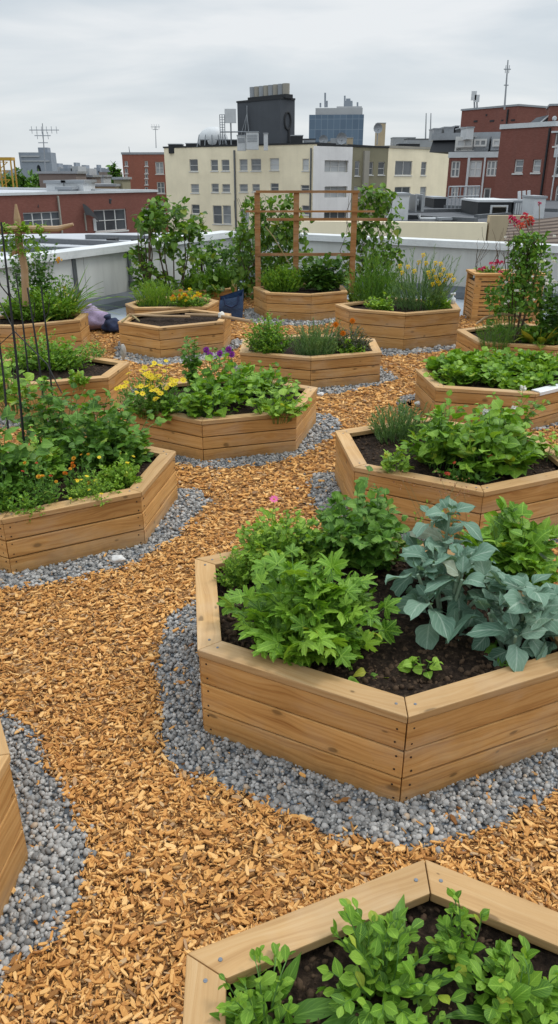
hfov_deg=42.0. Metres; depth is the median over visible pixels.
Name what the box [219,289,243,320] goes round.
tote bag
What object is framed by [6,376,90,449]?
pea vine
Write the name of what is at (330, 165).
window
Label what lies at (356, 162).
window
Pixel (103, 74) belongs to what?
sky
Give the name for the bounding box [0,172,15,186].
tree
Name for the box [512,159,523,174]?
window
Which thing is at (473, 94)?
cell antenna
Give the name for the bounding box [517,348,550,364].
lettuce plant
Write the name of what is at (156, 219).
shrub
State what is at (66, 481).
marigold plant
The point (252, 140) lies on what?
condenser unit
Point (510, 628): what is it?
kale plant
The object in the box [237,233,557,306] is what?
parapet wall
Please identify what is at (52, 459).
borage plant
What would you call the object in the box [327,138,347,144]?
roof hut
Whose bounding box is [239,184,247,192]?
window
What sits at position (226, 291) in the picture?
hexagonal planter
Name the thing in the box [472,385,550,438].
verbena plant
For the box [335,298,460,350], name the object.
hexagonal planter
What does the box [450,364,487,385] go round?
lettuce plant
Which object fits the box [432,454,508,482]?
sorrel plant
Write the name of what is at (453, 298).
spray bottle
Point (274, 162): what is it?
window
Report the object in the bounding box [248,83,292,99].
cooling tower
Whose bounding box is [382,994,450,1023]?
pea plant
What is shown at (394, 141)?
building
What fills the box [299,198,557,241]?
flat roof building
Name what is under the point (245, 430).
hexagonal planter
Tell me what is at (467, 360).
lettuce plant
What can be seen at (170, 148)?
roof curb
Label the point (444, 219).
roof vent
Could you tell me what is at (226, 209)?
window
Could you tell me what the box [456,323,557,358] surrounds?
hexagonal planter
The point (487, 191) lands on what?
window
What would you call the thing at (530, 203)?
metal cabinet
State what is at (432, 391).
hexagonal planter
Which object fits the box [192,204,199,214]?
window
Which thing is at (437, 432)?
sage plant
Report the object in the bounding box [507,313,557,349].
lily plant
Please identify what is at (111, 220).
window
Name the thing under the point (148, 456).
pepper plant
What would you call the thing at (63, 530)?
hexagonal planter
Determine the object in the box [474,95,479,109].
cell antenna
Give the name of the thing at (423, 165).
window
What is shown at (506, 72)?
radio mast
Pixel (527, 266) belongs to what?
rose bush
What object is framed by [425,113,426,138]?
roof pole
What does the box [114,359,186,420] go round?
daisy plant
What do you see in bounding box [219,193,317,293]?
climbing vine
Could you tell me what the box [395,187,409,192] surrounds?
window
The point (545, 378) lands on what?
lettuce plant
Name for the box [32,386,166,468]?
tomato plant
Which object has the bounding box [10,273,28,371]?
garden stake
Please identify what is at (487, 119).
brick penthouse
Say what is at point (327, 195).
window
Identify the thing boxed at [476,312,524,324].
bent cane
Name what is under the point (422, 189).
window
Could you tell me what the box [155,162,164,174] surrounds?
window
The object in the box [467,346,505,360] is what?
lettuce plant
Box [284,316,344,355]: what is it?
rosemary plant
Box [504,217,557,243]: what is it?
shingle roof
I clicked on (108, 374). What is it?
hexagonal planter
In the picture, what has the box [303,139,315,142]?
vent box
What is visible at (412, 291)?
mustard plant
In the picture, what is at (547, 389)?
edge strip
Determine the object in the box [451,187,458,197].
window
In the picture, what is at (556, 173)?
window
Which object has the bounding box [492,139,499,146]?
window
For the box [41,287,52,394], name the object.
garden stake
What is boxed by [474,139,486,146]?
window
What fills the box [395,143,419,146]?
building
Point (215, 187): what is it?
window
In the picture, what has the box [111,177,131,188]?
building
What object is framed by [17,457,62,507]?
marigold plant
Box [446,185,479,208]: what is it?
roof railing
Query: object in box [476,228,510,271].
bare twigs
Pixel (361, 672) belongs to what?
seedling
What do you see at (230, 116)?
panel antenna
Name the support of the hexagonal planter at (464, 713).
on the gravel ground at (286, 773)
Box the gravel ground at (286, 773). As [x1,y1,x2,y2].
[0,309,557,975]
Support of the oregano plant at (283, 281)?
on the hexagonal planter at (302, 303)
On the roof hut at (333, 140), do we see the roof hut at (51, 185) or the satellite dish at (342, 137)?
the satellite dish at (342, 137)
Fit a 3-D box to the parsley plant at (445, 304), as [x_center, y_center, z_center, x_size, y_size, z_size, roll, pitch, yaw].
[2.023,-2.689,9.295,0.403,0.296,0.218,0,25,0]
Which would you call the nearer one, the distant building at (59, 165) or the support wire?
the support wire
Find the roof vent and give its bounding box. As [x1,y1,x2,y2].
[436,217,452,220]
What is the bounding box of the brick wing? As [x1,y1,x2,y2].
[429,132,500,197]
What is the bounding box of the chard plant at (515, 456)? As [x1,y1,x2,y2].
[446,395,544,482]
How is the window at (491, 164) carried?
in the brick wing
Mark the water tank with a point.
(211, 134)
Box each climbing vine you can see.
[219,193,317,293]
[337,182,405,301]
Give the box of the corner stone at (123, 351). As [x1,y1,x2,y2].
[120,344,125,358]
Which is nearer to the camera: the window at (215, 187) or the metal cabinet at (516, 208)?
the metal cabinet at (516, 208)
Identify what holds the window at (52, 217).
in the brick building at (102, 210)
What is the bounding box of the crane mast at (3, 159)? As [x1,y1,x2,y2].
[0,157,17,186]
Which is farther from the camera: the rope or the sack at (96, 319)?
the sack at (96, 319)
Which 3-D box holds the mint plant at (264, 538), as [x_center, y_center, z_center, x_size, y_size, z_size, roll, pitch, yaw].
[0.019,0.109,3.271,0.548,0.405,0.522,0,25,0]
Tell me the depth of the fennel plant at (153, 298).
10.27 m
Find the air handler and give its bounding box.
[387,192,435,220]
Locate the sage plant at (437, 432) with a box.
[399,390,489,469]
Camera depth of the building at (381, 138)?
111.28 m
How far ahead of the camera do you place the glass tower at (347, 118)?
281.71 m
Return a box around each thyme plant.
[202,262,238,287]
[213,548,253,590]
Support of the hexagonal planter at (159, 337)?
on the gravel ground at (286, 773)
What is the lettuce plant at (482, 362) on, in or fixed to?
in the hexagonal planter at (432, 391)
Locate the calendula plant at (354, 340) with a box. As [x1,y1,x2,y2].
[326,318,372,352]
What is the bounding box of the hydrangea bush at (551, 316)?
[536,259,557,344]
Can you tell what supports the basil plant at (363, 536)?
in the hexagonal planter at (464, 713)
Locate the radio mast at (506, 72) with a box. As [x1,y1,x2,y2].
[503,60,510,109]
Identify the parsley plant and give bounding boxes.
[0,286,77,321]
[1,328,100,371]
[92,451,142,490]
[183,270,211,289]
[423,292,451,309]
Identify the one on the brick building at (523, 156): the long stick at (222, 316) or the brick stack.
the brick stack
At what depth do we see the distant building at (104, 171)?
472.88 m
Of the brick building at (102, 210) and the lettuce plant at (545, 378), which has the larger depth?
the brick building at (102, 210)
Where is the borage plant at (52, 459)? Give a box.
[17,424,69,485]
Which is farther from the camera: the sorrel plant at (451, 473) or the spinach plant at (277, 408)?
the spinach plant at (277, 408)
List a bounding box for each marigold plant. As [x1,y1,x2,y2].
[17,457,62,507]
[60,451,96,491]
[62,471,121,506]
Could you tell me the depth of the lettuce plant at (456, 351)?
7.23 m
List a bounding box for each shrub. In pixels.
[123,216,168,291]
[126,195,224,297]
[190,243,221,276]
[198,236,277,292]
[226,212,300,298]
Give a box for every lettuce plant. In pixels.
[335,338,364,353]
[363,292,394,310]
[421,352,460,376]
[423,360,467,385]
[446,347,478,358]
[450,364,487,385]
[459,353,481,370]
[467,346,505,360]
[471,351,508,373]
[480,363,522,386]
[490,347,526,360]
[492,372,542,390]
[493,353,532,375]
[511,358,557,376]
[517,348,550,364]
[519,370,557,389]
[532,350,557,361]
[541,357,557,378]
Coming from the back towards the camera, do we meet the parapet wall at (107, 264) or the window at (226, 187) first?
the window at (226, 187)
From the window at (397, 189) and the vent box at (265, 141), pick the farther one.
the window at (397, 189)
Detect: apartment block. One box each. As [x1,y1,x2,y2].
[163,142,370,231]
[312,144,388,217]
[386,145,448,196]
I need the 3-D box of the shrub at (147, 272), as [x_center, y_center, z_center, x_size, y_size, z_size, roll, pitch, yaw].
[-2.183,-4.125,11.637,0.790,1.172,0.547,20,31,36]
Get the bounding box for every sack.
[81,303,107,330]
[101,314,118,332]
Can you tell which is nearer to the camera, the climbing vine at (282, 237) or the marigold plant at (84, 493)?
the marigold plant at (84, 493)
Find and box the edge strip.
[532,384,557,395]
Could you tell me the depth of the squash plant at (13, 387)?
5.64 m
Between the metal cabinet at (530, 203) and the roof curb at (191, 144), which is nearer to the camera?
the metal cabinet at (530, 203)
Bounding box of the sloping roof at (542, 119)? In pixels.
[530,115,547,122]
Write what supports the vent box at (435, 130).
on the brick wing
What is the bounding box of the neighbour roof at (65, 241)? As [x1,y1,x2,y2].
[0,232,203,255]
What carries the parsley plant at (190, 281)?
on the hexagonal planter at (226, 291)
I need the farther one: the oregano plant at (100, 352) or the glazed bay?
the glazed bay
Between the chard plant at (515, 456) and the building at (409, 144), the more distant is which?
the building at (409, 144)
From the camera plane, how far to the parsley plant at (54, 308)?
9.04 m
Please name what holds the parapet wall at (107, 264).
on the roof deck
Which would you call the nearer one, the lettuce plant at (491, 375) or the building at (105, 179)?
the lettuce plant at (491, 375)
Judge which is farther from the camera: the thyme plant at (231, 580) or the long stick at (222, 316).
the long stick at (222, 316)
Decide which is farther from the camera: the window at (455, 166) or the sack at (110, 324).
the window at (455, 166)
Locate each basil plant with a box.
[241,309,294,353]
[293,466,422,573]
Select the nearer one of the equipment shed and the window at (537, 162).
the equipment shed
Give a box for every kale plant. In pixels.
[385,541,508,649]
[390,495,482,596]
[445,570,557,671]
[519,582,557,653]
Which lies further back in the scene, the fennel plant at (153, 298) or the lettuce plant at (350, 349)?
the fennel plant at (153, 298)
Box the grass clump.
[3,256,124,331]
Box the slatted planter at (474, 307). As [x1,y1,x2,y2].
[463,269,546,320]
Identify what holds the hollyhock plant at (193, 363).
on the hexagonal planter at (245, 430)
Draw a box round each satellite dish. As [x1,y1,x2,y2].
[319,135,327,142]
[336,132,346,144]
[373,123,382,144]
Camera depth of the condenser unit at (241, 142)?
79.40 m
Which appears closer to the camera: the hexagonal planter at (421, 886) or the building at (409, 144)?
the hexagonal planter at (421, 886)
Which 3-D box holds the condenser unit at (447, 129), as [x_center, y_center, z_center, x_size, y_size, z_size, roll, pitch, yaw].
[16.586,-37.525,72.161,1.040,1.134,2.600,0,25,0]
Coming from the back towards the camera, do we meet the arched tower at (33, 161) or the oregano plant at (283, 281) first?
the arched tower at (33, 161)
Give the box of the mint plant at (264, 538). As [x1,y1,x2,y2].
[223,495,330,582]
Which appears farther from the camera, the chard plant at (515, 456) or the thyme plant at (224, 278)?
the thyme plant at (224, 278)
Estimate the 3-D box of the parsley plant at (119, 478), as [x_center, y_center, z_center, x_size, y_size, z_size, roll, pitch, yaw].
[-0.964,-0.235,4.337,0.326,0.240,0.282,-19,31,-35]
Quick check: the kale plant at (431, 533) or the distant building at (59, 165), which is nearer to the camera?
the kale plant at (431, 533)
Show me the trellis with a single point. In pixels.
(296, 219)
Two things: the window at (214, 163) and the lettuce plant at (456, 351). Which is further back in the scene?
the window at (214, 163)
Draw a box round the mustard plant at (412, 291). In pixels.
[384,244,465,310]
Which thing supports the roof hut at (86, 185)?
on the brick building at (102, 210)
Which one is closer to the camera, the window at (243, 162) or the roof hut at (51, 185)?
the roof hut at (51, 185)
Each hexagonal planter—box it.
[0,313,90,356]
[0,354,130,420]
[0,446,177,572]
[0,721,27,917]
[118,309,230,357]
[125,296,218,315]
[126,377,317,460]
[172,285,236,302]
[183,860,557,1023]
[195,541,557,803]
[239,334,381,388]
[253,283,347,320]
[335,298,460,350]
[335,417,557,544]
[414,364,557,430]
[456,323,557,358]
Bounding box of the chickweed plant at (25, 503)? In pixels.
[0,490,45,523]
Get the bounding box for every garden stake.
[0,222,24,442]
[0,344,8,428]
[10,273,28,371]
[27,287,45,407]
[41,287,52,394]
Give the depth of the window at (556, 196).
47.42 m
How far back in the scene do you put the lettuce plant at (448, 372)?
6.52 m
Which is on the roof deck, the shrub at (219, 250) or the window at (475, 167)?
the shrub at (219, 250)
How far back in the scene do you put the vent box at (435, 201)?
36.71 m
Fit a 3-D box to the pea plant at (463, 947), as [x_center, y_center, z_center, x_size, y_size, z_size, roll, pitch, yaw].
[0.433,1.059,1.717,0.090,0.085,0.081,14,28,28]
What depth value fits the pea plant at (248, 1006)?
1.60 m
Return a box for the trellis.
[245,190,386,292]
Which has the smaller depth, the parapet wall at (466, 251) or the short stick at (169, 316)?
the short stick at (169, 316)
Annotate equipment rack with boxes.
[219,114,225,143]
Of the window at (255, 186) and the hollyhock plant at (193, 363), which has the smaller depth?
the hollyhock plant at (193, 363)
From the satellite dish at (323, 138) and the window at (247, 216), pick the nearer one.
the satellite dish at (323, 138)
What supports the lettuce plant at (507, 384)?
in the hexagonal planter at (432, 391)
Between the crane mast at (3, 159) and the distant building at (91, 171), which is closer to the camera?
the crane mast at (3, 159)
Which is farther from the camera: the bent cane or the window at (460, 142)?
the window at (460, 142)
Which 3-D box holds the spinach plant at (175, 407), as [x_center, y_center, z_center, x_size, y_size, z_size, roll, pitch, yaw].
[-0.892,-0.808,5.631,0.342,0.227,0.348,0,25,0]
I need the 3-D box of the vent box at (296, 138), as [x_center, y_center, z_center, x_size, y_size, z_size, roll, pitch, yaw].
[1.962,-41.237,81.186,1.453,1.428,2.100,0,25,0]
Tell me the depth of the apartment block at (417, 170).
88.70 m
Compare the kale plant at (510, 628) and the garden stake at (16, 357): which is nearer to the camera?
the kale plant at (510, 628)
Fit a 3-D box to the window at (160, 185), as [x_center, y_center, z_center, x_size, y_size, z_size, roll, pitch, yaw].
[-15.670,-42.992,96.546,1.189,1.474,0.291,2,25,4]
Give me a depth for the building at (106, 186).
65.72 m
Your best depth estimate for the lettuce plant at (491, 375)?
6.46 m
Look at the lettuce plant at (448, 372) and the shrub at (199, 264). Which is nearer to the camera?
the lettuce plant at (448, 372)
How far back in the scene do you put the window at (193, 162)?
87.91 m
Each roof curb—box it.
[168,144,183,152]
[185,143,199,145]
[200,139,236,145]
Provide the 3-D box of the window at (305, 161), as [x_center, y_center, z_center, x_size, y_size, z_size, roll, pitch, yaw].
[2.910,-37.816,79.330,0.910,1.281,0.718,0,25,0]
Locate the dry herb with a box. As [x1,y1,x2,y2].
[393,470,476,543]
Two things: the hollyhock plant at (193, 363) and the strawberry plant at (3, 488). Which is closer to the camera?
the strawberry plant at (3, 488)
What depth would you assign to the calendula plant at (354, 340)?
7.59 m
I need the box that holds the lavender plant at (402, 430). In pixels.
[366,398,431,444]
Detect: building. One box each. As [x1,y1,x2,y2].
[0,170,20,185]
[0,187,157,233]
[57,163,62,170]
[60,165,71,170]
[70,163,86,174]
[81,165,96,174]
[86,175,101,183]
[94,165,105,174]
[95,184,120,188]
[99,169,121,174]
[101,175,111,183]
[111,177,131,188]
[121,152,168,232]
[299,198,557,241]
[375,123,385,145]
[390,137,415,145]
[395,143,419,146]
[493,121,557,198]
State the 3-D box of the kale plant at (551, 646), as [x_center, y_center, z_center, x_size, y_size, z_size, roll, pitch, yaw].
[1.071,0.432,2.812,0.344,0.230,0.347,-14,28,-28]
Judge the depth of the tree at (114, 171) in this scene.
135.43 m
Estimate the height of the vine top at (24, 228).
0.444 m
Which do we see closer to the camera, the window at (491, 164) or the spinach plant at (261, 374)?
the spinach plant at (261, 374)
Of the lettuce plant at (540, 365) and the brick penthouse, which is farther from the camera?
the brick penthouse
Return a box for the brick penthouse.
[460,104,546,131]
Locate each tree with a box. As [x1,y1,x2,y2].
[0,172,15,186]
[10,167,39,187]
[30,169,39,186]
[105,161,122,183]
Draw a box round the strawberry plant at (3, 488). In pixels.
[0,470,18,511]
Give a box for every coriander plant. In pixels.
[67,369,90,390]
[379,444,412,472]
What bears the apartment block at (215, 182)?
on the city ground
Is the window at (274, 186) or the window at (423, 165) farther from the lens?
the window at (423, 165)
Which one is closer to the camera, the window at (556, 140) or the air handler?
the air handler
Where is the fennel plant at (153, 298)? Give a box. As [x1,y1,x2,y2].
[128,275,181,306]
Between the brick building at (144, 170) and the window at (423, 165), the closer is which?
the window at (423, 165)
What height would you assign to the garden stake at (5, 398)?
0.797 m
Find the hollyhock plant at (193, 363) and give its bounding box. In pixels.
[177,336,202,394]
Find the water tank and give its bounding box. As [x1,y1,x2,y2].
[197,127,227,146]
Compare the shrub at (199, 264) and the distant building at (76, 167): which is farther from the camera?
the distant building at (76, 167)
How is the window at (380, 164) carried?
in the apartment block at (345, 167)
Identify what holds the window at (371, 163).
in the apartment block at (345, 167)
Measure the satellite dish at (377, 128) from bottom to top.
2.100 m
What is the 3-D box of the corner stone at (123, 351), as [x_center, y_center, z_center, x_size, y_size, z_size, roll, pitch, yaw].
[-1.523,-1.565,7.106,0.059,0.152,0.065,-8,26,-16]
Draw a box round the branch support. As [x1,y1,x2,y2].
[0,204,73,305]
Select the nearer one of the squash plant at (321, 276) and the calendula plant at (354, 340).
the calendula plant at (354, 340)
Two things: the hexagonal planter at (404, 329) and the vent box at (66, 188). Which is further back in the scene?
the vent box at (66, 188)
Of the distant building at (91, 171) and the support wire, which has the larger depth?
the distant building at (91, 171)
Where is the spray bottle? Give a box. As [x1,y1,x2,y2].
[449,292,455,303]
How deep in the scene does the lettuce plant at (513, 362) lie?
6.74 m
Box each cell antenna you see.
[471,91,476,109]
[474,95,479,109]
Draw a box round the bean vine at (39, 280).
[0,221,58,298]
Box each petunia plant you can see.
[203,346,234,389]
[473,259,510,272]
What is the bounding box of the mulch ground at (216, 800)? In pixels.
[0,292,557,1023]
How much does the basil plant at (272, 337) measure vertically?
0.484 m
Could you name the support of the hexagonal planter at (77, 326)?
on the mulch ground at (216, 800)
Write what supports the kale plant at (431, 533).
in the hexagonal planter at (464, 713)
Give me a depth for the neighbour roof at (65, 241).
35.85 m
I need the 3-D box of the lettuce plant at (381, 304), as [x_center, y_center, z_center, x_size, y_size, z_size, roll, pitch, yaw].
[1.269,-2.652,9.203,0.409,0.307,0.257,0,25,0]
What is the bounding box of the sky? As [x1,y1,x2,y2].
[0,0,557,176]
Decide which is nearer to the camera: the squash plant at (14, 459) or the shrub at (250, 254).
the squash plant at (14, 459)
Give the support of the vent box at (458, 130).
on the brick wing
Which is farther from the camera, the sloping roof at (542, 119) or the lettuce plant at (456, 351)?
the sloping roof at (542, 119)
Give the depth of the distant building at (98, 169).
544.54 m
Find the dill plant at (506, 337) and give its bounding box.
[475,313,524,349]
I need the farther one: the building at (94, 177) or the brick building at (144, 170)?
the brick building at (144, 170)
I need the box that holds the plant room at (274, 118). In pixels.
[236,97,294,143]
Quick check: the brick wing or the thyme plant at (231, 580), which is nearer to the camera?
the thyme plant at (231, 580)
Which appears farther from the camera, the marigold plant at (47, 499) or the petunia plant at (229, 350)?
the petunia plant at (229, 350)
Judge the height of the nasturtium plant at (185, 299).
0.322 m
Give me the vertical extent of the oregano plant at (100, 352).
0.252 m
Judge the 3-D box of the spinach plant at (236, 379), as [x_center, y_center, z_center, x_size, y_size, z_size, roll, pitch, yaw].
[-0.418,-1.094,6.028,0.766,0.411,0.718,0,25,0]
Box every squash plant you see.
[0,352,46,415]
[0,405,53,503]
[297,252,353,291]
[459,496,557,586]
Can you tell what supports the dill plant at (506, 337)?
in the hexagonal planter at (467, 339)
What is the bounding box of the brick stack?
[546,104,557,120]
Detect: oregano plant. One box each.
[79,340,107,360]
[258,263,306,291]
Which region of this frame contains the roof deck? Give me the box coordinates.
[105,280,544,321]
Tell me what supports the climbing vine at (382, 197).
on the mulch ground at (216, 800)
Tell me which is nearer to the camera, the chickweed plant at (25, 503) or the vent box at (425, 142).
the chickweed plant at (25, 503)
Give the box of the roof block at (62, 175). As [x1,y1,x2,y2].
[36,171,87,187]
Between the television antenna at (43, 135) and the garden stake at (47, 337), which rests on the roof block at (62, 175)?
the television antenna at (43, 135)
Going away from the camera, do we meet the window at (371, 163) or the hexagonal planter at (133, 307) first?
the hexagonal planter at (133, 307)
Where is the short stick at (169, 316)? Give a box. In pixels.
[129,314,189,317]
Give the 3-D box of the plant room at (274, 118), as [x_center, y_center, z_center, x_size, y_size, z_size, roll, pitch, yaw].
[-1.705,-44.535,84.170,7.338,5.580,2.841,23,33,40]
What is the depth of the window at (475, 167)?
64.25 m
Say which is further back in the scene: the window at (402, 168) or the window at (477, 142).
the window at (402, 168)
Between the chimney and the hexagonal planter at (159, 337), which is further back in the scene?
the chimney
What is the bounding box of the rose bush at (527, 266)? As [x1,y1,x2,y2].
[482,201,557,342]
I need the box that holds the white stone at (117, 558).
[111,555,125,562]
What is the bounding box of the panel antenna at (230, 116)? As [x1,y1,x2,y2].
[221,109,245,144]
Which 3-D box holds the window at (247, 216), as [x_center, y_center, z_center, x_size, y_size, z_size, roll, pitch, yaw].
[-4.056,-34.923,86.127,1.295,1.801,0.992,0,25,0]
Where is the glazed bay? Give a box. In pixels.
[544,131,557,199]
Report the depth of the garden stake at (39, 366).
5.76 m
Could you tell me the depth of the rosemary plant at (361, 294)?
9.72 m
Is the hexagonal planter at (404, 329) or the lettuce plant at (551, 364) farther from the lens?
the hexagonal planter at (404, 329)
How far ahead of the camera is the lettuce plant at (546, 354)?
7.05 m
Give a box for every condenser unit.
[236,135,245,150]
[246,131,258,149]
[441,127,454,132]
[460,127,474,139]
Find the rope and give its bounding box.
[121,314,139,321]
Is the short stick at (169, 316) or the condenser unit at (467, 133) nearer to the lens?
the short stick at (169, 316)
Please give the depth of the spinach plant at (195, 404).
5.54 m
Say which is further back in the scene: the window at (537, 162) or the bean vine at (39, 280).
the window at (537, 162)
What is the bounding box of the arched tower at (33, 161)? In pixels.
[18,147,57,182]
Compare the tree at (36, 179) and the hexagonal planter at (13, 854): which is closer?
the hexagonal planter at (13, 854)
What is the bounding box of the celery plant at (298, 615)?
[217,543,402,669]
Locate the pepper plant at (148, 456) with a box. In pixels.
[121,431,153,464]
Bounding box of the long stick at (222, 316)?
[185,313,251,322]
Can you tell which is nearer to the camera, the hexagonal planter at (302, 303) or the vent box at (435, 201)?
the hexagonal planter at (302, 303)
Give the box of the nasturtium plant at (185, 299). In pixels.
[169,287,210,308]
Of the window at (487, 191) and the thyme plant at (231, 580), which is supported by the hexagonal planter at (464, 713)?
the thyme plant at (231, 580)
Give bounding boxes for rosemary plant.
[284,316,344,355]
[344,241,399,304]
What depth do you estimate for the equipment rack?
84.03 m
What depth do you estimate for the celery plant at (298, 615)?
2.69 m
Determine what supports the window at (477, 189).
in the brick wing
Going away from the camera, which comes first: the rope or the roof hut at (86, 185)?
the rope
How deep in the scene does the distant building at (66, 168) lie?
425.44 m
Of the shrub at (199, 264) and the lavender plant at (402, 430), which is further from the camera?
the shrub at (199, 264)
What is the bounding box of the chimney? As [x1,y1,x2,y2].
[346,137,353,143]
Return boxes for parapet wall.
[0,230,235,314]
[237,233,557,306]
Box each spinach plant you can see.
[142,394,185,420]
[170,374,246,417]
[186,353,273,403]
[241,360,300,395]
[245,379,311,423]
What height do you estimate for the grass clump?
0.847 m
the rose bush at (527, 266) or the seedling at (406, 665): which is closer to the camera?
the seedling at (406, 665)
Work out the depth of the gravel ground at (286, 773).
2.65 m
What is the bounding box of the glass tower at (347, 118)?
[309,93,363,144]
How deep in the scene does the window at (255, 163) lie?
82.99 m
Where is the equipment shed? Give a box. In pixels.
[461,198,513,214]
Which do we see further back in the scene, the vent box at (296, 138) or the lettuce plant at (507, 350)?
the vent box at (296, 138)
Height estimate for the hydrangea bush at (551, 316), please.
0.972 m
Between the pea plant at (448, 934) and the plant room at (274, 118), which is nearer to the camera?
the pea plant at (448, 934)
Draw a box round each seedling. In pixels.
[348,666,388,682]
[397,656,443,678]
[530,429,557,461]
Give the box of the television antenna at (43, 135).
[31,123,56,170]
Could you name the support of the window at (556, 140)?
in the glazed bay
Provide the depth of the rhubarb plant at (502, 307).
9.56 m
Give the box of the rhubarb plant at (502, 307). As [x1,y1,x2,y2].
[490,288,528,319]
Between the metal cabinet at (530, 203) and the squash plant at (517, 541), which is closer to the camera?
the squash plant at (517, 541)
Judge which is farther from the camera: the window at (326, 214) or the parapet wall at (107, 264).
the window at (326, 214)
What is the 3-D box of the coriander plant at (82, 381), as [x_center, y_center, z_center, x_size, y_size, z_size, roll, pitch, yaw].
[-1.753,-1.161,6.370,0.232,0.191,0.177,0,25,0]
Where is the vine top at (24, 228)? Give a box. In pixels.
[0,221,49,259]
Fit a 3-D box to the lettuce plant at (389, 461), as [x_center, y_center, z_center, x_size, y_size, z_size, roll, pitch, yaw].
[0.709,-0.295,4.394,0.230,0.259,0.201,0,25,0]
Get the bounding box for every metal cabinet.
[509,190,529,214]
[521,195,547,217]
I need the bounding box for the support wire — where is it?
[0,302,61,392]
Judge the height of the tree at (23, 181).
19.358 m
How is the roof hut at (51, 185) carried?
on the brick building at (102, 210)
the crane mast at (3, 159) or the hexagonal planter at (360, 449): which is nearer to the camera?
the hexagonal planter at (360, 449)
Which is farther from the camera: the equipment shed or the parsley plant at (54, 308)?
the equipment shed
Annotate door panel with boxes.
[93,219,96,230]
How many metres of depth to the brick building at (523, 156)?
48.79 m
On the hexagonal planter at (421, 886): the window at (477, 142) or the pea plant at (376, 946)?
the pea plant at (376, 946)
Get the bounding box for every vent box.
[55,186,78,191]
[263,133,267,150]
[290,135,302,142]
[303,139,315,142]
[404,139,432,146]
[425,196,446,207]
[429,128,441,140]
[455,127,463,132]
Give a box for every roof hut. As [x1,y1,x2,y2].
[43,180,63,191]
[61,180,96,190]
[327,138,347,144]
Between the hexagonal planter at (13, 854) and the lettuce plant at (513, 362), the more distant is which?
the lettuce plant at (513, 362)
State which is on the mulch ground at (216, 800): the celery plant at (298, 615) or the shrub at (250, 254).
the shrub at (250, 254)
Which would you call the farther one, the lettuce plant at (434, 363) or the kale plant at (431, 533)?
the lettuce plant at (434, 363)
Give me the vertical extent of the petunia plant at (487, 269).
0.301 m
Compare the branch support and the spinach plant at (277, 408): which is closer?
the spinach plant at (277, 408)
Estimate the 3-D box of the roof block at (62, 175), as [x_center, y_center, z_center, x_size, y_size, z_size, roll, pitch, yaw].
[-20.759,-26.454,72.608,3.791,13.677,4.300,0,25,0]
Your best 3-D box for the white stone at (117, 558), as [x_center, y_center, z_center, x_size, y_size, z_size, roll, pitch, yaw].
[-0.906,0.266,4.099,0.086,0.047,0.060,0,25,0]
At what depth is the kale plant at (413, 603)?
2.82 m
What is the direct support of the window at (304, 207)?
in the apartment block at (215, 182)
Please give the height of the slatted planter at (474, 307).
0.684 m
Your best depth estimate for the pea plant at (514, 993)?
1.58 m
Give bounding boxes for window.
[23,211,59,225]
[94,209,128,232]
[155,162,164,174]
[157,182,165,193]
[189,159,198,171]
[190,184,199,193]
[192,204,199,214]
[210,160,218,171]
[211,184,218,192]
[212,205,221,224]
[221,160,229,171]
[221,184,230,192]
[222,205,231,224]
[239,159,247,171]
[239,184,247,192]
[241,209,248,222]
[250,159,261,171]
[251,184,259,192]
[269,158,279,170]
[271,183,278,189]
[301,159,308,171]
[301,185,308,189]
[302,205,308,215]
[324,160,346,171]
[324,186,345,197]
[324,212,344,217]
[354,161,359,176]
[369,162,373,175]
[377,162,384,175]
[394,161,411,175]
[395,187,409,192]
[420,162,426,175]
[420,187,425,194]
[450,161,459,176]
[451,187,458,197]
[456,139,472,146]
[468,187,478,197]
[469,160,481,176]
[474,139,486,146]
[483,188,490,197]
[486,160,497,175]
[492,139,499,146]
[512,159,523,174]
[530,159,541,173]
[552,133,557,147]
[552,158,557,176]
[555,186,557,199]
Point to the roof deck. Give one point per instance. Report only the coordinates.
(120, 314)
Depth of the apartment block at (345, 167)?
81.14 m
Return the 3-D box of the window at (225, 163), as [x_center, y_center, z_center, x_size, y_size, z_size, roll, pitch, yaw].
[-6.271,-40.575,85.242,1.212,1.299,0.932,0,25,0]
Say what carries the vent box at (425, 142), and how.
on the apartment block at (417, 170)
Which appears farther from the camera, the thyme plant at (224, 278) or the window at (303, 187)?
the window at (303, 187)
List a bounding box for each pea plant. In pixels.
[209,942,356,1023]
[316,894,466,1023]
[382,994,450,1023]
[425,887,510,977]
[442,942,474,980]
[445,935,557,1023]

